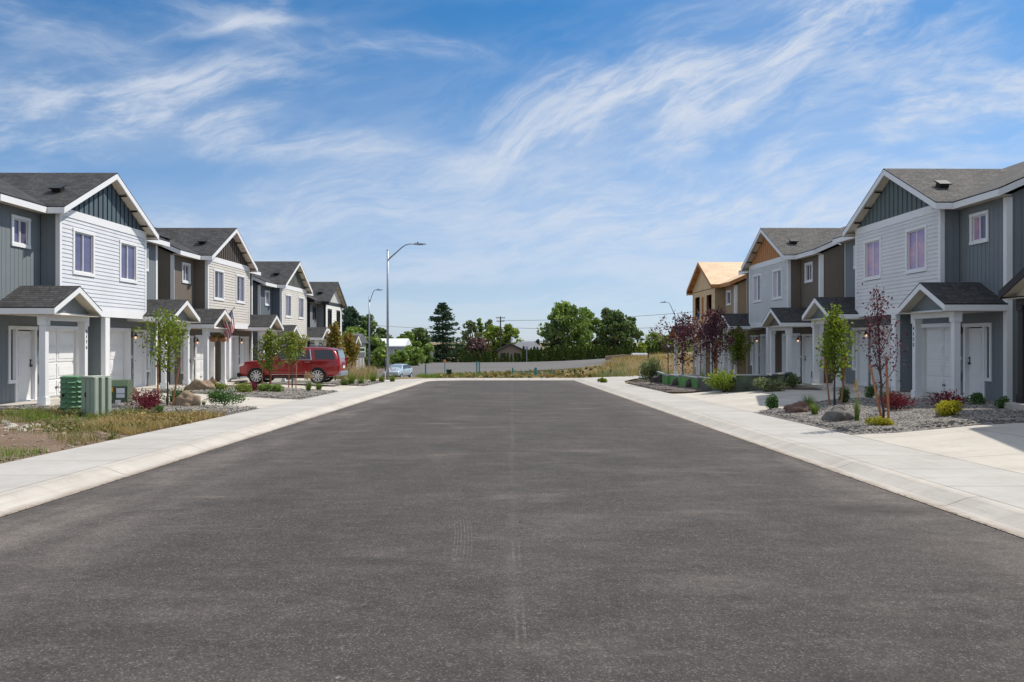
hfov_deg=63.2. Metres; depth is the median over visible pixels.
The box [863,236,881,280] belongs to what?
window
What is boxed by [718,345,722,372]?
garage door
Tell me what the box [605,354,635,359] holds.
retaining wall
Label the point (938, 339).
garage door
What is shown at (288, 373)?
tree stake
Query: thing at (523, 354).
arborvitae
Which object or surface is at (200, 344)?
garage door
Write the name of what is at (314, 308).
window
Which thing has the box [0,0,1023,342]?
sky
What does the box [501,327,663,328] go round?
power line
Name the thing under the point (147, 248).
window
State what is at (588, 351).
arborvitae
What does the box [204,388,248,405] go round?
shrub
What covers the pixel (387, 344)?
street lamp
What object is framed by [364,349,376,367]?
broadleaf tree
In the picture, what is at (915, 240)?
window
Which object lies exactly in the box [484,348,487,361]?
arborvitae
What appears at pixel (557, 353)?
arborvitae
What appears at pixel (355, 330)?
broadleaf tree
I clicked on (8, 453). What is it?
weeds
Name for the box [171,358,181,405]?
tree stake
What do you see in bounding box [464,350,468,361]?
arborvitae
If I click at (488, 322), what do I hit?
broadleaf tree
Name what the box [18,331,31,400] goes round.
front door
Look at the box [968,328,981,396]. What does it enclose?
front door
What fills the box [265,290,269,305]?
window
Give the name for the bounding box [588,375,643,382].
corner pavement
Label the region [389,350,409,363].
broadleaf tree
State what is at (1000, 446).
driveway
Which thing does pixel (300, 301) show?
window
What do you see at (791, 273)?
duplex house
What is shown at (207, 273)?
duplex house
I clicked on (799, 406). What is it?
boulder
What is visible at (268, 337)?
young tree
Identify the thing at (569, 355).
arborvitae
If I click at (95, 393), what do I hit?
telecom cabinet
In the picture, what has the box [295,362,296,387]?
tree stake
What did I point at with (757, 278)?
window
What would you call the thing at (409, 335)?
broadleaf tree
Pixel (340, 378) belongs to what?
weeds
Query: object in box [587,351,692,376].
weeds
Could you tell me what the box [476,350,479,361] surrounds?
arborvitae
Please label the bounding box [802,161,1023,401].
duplex house
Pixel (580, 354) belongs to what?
arborvitae
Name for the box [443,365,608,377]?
weeds
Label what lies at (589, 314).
broadleaf tree
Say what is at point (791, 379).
shrub
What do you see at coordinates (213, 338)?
hanging basket
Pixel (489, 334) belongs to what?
broadleaf tree
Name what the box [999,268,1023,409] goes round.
duplex house
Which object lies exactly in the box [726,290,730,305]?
window
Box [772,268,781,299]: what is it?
window
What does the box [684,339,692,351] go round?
broadleaf tree
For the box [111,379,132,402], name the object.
transformer box
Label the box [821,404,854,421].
boulder
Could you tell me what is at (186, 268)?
window
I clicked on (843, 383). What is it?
tree stake
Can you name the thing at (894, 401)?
shrub
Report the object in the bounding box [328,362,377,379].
weeds
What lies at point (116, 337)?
garage door
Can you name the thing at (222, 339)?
hanging basket
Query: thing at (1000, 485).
pavement
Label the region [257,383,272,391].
shrub
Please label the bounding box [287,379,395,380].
driveway
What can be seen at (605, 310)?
broadleaf tree
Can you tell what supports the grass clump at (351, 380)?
on the gravel bed at (299, 381)
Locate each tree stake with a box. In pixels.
[156,359,158,404]
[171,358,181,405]
[288,359,289,387]
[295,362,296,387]
[824,358,830,404]
[840,357,846,403]
[869,364,882,417]
[885,356,889,418]
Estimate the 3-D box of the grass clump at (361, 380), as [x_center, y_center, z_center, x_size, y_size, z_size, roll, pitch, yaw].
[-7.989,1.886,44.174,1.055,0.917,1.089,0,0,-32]
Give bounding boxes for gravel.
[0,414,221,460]
[322,380,380,385]
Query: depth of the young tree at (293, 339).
37.60 m
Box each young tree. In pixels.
[132,307,190,404]
[250,326,294,383]
[275,330,313,387]
[322,321,344,379]
[341,332,360,370]
[648,314,710,374]
[678,306,742,373]
[719,324,755,373]
[814,303,862,404]
[857,282,907,417]
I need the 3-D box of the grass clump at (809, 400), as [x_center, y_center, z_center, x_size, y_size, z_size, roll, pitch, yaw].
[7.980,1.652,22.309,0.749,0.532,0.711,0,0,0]
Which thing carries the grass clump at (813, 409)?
on the gravel bed at (943, 425)
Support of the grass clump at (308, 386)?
on the gravel bed at (280, 393)
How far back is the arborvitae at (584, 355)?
173.04 m
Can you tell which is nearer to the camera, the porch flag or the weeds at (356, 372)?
the porch flag
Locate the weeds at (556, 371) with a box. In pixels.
[439,365,610,377]
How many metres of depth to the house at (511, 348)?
182.00 m
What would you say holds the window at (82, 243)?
in the duplex house at (78, 273)
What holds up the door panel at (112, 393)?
in the transformer box
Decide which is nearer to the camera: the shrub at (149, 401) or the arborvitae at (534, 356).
the shrub at (149, 401)
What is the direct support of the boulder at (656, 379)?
on the gravel bed at (689, 390)
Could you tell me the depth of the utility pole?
187.84 m
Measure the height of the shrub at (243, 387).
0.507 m
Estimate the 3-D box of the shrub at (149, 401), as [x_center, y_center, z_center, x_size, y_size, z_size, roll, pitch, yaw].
[-9.889,1.567,22.657,1.237,0.765,0.993,0,0,38]
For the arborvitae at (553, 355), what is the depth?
173.46 m
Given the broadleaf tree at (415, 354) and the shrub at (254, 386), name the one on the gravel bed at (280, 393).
the shrub at (254, 386)
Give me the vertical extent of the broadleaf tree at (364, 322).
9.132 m
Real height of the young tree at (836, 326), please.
2.866 m
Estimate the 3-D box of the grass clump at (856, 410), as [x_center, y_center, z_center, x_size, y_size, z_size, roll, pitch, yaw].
[7.804,1.350,18.803,0.308,1.058,0.286,0,0,0]
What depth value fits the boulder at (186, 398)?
24.13 m
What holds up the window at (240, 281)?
in the duplex house at (207, 273)
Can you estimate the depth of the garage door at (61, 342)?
26.90 m
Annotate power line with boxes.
[501,312,686,320]
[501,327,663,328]
[535,338,657,341]
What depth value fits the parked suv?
40.65 m
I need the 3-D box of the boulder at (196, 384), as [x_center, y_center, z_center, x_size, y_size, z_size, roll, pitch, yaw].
[-12.249,1.760,32.784,1.224,0.541,0.788,0,0,0]
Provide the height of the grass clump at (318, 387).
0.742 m
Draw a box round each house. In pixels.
[0,173,199,406]
[154,227,283,384]
[253,261,328,381]
[307,282,360,362]
[353,334,367,368]
[381,339,411,363]
[496,343,521,361]
[515,342,543,352]
[669,262,746,377]
[718,226,845,385]
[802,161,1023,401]
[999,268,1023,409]
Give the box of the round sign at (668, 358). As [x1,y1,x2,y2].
[666,344,669,374]
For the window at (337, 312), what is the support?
in the duplex house at (326, 303)
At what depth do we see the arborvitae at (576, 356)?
173.64 m
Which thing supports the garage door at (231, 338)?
in the duplex house at (207, 273)
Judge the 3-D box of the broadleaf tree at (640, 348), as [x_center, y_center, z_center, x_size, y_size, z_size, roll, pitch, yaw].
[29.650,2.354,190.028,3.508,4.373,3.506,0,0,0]
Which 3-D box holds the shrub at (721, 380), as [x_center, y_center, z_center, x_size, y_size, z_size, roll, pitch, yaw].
[8.436,1.535,32.594,1.703,1.039,1.461,0,0,42]
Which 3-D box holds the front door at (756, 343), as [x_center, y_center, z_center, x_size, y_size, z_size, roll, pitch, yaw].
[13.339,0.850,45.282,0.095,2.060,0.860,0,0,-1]
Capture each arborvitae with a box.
[460,349,464,362]
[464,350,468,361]
[468,350,471,361]
[472,351,475,361]
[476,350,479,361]
[480,350,484,361]
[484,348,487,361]
[487,350,491,361]
[521,346,525,361]
[524,349,529,361]
[529,347,532,361]
[531,346,537,361]
[536,347,539,361]
[539,347,542,361]
[543,347,548,361]
[548,346,552,360]
[550,346,555,360]
[556,345,560,360]
[559,347,564,360]
[564,345,567,360]
[567,347,571,360]
[570,345,574,359]
[574,346,578,359]
[579,347,582,359]
[582,346,587,359]
[587,345,590,359]
[589,345,594,358]
[593,344,598,358]
[597,345,603,358]
[602,345,606,358]
[606,346,610,355]
[614,345,618,354]
[654,344,658,353]
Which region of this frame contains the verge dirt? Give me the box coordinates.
[0,410,212,463]
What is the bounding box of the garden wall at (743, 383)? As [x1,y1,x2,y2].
[656,371,792,391]
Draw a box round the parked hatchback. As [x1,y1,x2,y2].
[383,364,412,376]
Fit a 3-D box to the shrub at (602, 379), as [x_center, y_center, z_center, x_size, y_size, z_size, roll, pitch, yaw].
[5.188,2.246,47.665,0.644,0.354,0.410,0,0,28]
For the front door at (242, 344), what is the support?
in the duplex house at (207, 273)
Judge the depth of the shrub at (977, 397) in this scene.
21.52 m
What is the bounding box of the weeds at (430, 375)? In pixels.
[415,370,485,377]
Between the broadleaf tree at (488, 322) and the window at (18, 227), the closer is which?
the window at (18, 227)
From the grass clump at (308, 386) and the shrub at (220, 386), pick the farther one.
the grass clump at (308, 386)
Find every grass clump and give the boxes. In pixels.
[303,371,314,390]
[313,375,324,389]
[337,377,347,384]
[346,361,357,383]
[356,368,366,383]
[367,366,378,381]
[377,367,385,381]
[386,368,395,381]
[801,393,817,404]
[809,401,819,414]
[850,378,862,420]
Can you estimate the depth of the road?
6.79 m
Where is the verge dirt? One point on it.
(27, 439)
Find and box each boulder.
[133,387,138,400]
[173,390,200,405]
[185,379,214,389]
[209,376,216,383]
[650,374,661,382]
[671,378,678,385]
[685,379,691,386]
[783,401,810,412]
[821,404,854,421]
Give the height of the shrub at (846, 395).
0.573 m
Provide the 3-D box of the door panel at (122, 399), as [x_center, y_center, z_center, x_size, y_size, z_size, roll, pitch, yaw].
[-11.566,1.595,24.585,0.295,0.485,0.013,0,0,-12]
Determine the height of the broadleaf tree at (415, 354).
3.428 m
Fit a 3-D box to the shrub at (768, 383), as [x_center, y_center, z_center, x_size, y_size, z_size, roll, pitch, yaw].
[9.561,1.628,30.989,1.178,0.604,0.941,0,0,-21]
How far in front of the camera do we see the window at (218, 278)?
39.33 m
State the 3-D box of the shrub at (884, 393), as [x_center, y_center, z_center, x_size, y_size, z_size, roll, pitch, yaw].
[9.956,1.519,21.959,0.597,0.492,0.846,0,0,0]
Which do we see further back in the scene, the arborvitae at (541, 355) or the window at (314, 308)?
the arborvitae at (541, 355)
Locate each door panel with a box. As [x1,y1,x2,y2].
[111,387,114,402]
[115,387,125,402]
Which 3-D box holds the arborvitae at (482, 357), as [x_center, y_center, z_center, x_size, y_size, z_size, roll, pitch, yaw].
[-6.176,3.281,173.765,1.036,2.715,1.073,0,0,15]
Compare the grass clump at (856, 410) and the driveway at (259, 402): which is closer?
the grass clump at (856, 410)
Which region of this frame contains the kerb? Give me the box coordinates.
[0,379,1023,537]
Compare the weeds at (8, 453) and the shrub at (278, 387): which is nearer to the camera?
the weeds at (8, 453)
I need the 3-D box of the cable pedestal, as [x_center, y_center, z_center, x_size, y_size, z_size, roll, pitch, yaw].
[-11.289,1.387,21.361,0.610,0.995,0.610,0,0,20]
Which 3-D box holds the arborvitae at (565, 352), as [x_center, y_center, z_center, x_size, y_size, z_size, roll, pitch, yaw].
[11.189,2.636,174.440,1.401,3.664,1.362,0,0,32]
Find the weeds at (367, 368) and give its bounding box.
[346,363,379,375]
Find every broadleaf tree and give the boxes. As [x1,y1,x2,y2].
[342,306,366,334]
[343,326,366,348]
[358,314,380,337]
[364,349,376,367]
[365,336,385,351]
[371,346,390,368]
[373,327,392,338]
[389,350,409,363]
[395,331,420,346]
[403,344,427,365]
[411,327,434,362]
[421,343,433,362]
[451,341,468,360]
[460,320,480,351]
[467,336,492,360]
[474,318,483,339]
[482,319,495,356]
[482,325,511,358]
[498,323,523,345]
[536,300,594,351]
[540,319,569,353]
[571,307,603,350]
[595,307,613,352]
[595,309,634,351]
[623,317,643,352]
[635,342,647,352]
[644,331,663,350]
[658,335,680,352]
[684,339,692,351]
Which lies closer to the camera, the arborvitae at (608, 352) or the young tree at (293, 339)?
the young tree at (293, 339)
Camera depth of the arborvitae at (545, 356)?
173.39 m
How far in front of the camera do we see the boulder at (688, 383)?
36.95 m
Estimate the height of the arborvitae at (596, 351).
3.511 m
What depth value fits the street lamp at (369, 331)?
87.94 m
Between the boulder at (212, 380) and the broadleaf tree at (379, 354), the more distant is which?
the broadleaf tree at (379, 354)
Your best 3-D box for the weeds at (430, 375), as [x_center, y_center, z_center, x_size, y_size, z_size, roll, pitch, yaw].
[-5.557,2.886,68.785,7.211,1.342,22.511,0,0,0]
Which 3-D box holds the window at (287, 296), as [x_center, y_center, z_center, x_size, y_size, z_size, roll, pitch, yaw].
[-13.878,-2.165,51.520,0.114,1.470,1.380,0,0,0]
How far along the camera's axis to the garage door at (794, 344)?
39.86 m
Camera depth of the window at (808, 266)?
37.44 m
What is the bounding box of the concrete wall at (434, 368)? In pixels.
[357,359,620,374]
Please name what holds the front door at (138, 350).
in the duplex house at (78, 273)
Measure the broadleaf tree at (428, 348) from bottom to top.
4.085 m
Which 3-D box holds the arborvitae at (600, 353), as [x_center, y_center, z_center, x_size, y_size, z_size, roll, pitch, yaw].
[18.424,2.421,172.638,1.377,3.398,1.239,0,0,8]
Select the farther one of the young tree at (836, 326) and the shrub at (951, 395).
the young tree at (836, 326)
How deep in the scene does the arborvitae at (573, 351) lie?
173.97 m
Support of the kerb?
on the road
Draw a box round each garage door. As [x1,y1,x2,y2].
[49,330,73,396]
[110,331,122,378]
[197,338,202,380]
[231,338,232,378]
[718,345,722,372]
[765,336,765,373]
[791,336,798,377]
[878,329,890,387]
[926,327,950,393]
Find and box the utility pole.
[496,316,504,347]
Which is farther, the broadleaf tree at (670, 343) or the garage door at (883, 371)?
the broadleaf tree at (670, 343)
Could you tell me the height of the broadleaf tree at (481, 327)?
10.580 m
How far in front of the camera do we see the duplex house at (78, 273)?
26.88 m
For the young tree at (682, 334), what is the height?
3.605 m
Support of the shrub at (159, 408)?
on the verge dirt
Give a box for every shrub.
[125,386,163,409]
[152,404,163,412]
[160,385,193,403]
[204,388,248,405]
[213,382,228,388]
[231,382,252,392]
[249,381,259,390]
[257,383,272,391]
[267,383,283,391]
[597,377,607,382]
[638,357,664,381]
[702,367,736,391]
[752,377,785,391]
[764,393,778,408]
[785,373,801,387]
[838,385,850,402]
[864,385,877,397]
[864,415,894,424]
[876,390,917,409]
[878,389,901,404]
[917,389,967,407]
[934,400,963,415]
[964,392,985,404]
[994,394,1009,407]
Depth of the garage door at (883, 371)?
30.45 m
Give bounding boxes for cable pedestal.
[59,375,82,411]
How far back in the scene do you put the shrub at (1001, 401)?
20.57 m
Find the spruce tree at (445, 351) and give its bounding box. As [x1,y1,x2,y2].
[428,302,466,361]
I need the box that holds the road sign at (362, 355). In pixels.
[359,352,364,365]
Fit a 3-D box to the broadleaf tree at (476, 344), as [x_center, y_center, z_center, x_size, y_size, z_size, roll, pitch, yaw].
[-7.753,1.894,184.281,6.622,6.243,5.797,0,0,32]
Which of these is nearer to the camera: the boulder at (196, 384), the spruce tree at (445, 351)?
the boulder at (196, 384)
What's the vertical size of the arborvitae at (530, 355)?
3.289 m
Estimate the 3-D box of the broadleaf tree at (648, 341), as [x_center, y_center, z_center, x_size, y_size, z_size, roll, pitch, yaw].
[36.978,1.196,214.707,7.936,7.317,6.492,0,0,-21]
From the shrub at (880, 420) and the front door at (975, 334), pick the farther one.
the front door at (975, 334)
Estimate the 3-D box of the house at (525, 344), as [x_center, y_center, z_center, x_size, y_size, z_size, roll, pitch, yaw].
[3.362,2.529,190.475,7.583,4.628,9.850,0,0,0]
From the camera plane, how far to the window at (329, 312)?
63.38 m
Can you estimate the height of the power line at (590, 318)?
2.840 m
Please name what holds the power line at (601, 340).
attached to the utility pole
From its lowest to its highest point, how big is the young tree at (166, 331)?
2.940 m
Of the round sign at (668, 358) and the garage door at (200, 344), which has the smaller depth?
the garage door at (200, 344)
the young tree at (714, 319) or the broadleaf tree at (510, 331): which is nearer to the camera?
the young tree at (714, 319)
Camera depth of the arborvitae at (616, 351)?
171.70 m
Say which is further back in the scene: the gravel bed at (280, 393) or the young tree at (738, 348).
the young tree at (738, 348)
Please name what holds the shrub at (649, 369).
on the gravel bed at (689, 390)
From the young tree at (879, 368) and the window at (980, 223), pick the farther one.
the window at (980, 223)
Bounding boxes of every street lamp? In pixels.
[368,289,380,366]
[384,242,425,379]
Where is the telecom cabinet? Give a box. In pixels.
[79,375,111,415]
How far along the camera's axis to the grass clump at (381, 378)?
48.25 m
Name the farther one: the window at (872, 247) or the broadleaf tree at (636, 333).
the broadleaf tree at (636, 333)
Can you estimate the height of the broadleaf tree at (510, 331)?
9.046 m
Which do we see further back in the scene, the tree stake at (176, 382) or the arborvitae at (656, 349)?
the arborvitae at (656, 349)
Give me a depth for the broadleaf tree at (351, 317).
149.10 m
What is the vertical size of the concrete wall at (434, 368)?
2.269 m
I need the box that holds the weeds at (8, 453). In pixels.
[0,445,49,462]
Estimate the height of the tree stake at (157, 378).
1.504 m
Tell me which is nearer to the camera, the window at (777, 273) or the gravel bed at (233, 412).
the gravel bed at (233, 412)
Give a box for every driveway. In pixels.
[140,393,297,407]
[232,383,362,390]
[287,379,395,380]
[675,390,883,411]
[683,391,719,393]
[855,423,1023,473]
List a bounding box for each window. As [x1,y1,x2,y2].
[11,214,30,248]
[72,227,94,276]
[119,240,137,283]
[147,248,148,271]
[182,262,190,283]
[213,268,224,300]
[236,274,244,303]
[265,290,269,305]
[285,294,291,317]
[298,296,303,318]
[313,306,315,318]
[328,309,331,326]
[336,310,339,328]
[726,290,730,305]
[753,273,761,302]
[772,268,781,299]
[804,261,812,282]
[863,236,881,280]
[905,224,926,273]
[969,210,988,244]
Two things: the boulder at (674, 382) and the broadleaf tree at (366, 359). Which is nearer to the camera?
the boulder at (674, 382)
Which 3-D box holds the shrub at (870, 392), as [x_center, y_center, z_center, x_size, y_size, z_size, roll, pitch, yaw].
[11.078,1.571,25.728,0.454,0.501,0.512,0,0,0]
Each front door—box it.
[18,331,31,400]
[135,333,142,386]
[241,339,243,377]
[727,347,728,372]
[755,338,757,373]
[804,337,809,382]
[859,331,865,384]
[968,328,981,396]
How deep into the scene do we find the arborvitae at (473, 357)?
173.86 m
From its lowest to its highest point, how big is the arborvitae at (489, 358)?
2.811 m
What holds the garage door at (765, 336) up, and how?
in the duplex house at (791, 273)
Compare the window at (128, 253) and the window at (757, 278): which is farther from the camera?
the window at (757, 278)
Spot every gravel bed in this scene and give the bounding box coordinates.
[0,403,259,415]
[160,386,338,399]
[271,380,385,385]
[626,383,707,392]
[720,385,820,391]
[753,399,1023,436]
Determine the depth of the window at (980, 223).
24.17 m
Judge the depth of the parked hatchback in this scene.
77.30 m
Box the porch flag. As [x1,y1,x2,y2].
[212,307,234,340]
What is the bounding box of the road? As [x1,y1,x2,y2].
[0,380,1023,681]
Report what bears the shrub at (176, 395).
on the gravel bed at (233, 412)
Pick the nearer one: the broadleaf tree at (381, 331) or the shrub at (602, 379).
the shrub at (602, 379)
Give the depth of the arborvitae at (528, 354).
173.64 m
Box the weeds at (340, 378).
[332,366,376,380]
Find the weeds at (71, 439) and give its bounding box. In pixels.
[0,403,226,445]
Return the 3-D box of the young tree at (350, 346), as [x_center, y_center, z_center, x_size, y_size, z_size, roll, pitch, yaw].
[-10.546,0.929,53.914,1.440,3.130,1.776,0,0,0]
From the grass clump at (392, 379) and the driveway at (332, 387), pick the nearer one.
the driveway at (332, 387)
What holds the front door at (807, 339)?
in the duplex house at (791, 273)
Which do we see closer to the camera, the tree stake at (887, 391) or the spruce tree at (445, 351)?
the tree stake at (887, 391)
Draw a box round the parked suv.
[237,346,347,383]
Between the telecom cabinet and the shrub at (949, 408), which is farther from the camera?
the telecom cabinet
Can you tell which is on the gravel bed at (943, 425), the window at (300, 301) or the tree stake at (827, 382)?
the tree stake at (827, 382)
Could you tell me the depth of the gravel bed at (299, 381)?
44.14 m
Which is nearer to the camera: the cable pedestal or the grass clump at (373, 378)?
the cable pedestal
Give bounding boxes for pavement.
[0,378,1023,508]
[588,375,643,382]
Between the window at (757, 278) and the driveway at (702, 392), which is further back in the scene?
the window at (757, 278)
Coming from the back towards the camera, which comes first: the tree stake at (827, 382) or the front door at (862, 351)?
the front door at (862, 351)
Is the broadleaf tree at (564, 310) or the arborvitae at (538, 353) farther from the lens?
the broadleaf tree at (564, 310)
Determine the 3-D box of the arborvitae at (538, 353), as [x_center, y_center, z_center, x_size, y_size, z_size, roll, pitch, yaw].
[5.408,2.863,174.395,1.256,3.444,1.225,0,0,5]
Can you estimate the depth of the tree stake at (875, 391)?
17.87 m
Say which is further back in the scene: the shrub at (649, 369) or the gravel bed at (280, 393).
the shrub at (649, 369)
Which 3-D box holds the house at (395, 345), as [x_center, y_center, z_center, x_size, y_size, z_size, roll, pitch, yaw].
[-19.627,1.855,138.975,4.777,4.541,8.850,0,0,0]
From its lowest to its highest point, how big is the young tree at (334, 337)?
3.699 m
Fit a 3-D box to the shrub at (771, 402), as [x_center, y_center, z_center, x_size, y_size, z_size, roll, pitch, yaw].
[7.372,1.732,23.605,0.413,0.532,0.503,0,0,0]
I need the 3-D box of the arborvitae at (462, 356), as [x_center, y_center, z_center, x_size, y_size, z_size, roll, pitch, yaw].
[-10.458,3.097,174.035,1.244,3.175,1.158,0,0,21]
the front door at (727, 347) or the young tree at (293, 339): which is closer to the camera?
the young tree at (293, 339)
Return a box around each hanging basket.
[209,332,218,341]
[218,333,226,341]
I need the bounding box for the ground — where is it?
[2,343,1022,516]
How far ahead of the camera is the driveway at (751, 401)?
28.32 m
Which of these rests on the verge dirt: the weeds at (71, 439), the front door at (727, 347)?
the weeds at (71, 439)

